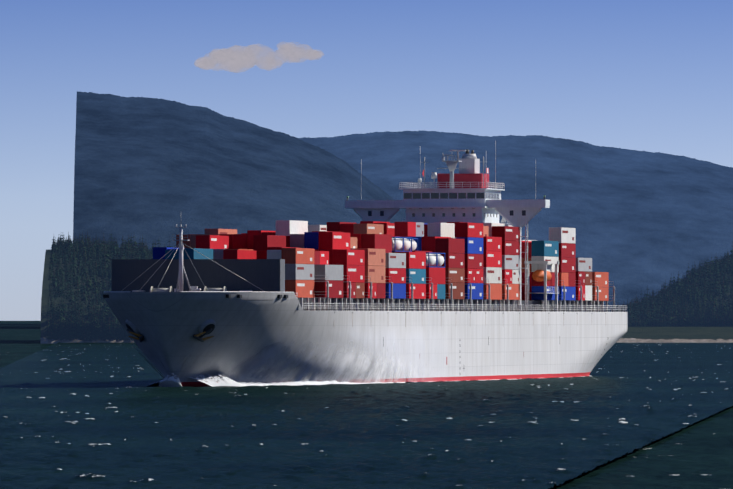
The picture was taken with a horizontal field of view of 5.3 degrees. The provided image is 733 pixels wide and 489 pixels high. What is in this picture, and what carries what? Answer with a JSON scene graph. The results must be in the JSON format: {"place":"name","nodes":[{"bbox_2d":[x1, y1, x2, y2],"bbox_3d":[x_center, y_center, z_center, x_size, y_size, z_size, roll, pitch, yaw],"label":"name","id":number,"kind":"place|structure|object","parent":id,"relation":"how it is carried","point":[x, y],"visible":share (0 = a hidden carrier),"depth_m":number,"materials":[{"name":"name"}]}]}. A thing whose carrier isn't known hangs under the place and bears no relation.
{"place":"outdoors","nodes":[
{"label":"outdoors","id":0,"kind":"place"},
{"bbox_2d":[73,91,405,249],"bbox_3d":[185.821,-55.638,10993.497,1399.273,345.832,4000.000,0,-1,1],"label":"mountain ridge","id":1,"kind":"structure","parent":0,"point":[152,170],"depth_m":10327.91,"materials":[{"name":"blue"}]},
{"bbox_2d":[194,42,320,72],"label":"cloud","id":2,"kind":"structure","parent":0,"point":[231,59],"depth_m":29997.36,"materials":[{"name":"white"}]},
{"bbox_2d":[0,342,732,488],"bbox_3d":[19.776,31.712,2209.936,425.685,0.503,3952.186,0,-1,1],"label":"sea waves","id":3,"kind":"object","parent":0,"point":[87,416],"visible":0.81,"depth_m":813.29,"materials":[{"name":"liquid"}]},
{"bbox_2d":[0,321,732,488],"bbox_3d":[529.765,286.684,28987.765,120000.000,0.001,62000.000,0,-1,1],"label":"sea surface","id":4,"kind":"object","parent":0,"point":[698,455],"depth_m":638.98,"materials":[{"name":"teal liquid"}]},
{"bbox_2d":[103,140,627,386],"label":"container ship","id":5,"kind":"object","parent":4,"relation":"on","point":[451,278],"visible":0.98,"depth_m":1344.03,"materials":[{"name":"paint"}]},
{"bbox_2d":[0,0,732,320],"label":"sky","id":6,"kind":"structure","parent":0,"point":[653,76],"materials":[{"name":"blue"}]},
{"bbox_2d":[40,249,732,343],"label":"shore","id":7,"kind":"structure","parent":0,"point":[678,334],"depth_m":3709.90,"materials":[{"name":"green plant"}]},
{"bbox_2d":[44,230,174,340],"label":"forest","id":8,"kind":"object","parent":7,"relation":"on","point":[66,249],"visible":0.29,"depth_m":3760.83,"materials":[{"name":"green plant"}]},
{"bbox_2d":[298,130,732,311],"bbox_3d":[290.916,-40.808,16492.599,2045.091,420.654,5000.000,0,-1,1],"label":"mountain ridge","id":9,"kind":"structure","parent":0,"point":[639,221],"depth_m":15779.16,"materials":[{"name":"blue"}]},
{"bbox_2d":[640,271,732,326],"bbox_3d":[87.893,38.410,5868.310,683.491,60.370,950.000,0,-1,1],"label":"hillside","id":10,"kind":"structure","parent":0,"point":[718,297],"depth_m":5470.95,"materials":[{"name":"green plant"}]},
{"bbox_2d":[612,241,732,326],"bbox_3d":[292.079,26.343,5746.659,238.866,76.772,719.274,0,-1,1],"label":"forest","id":11,"kind":"object","parent":10,"relation":"on","point":[646,309],"visible":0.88,"depth_m":5517.65,"materials":[{"name":"green plant"}]}
]}

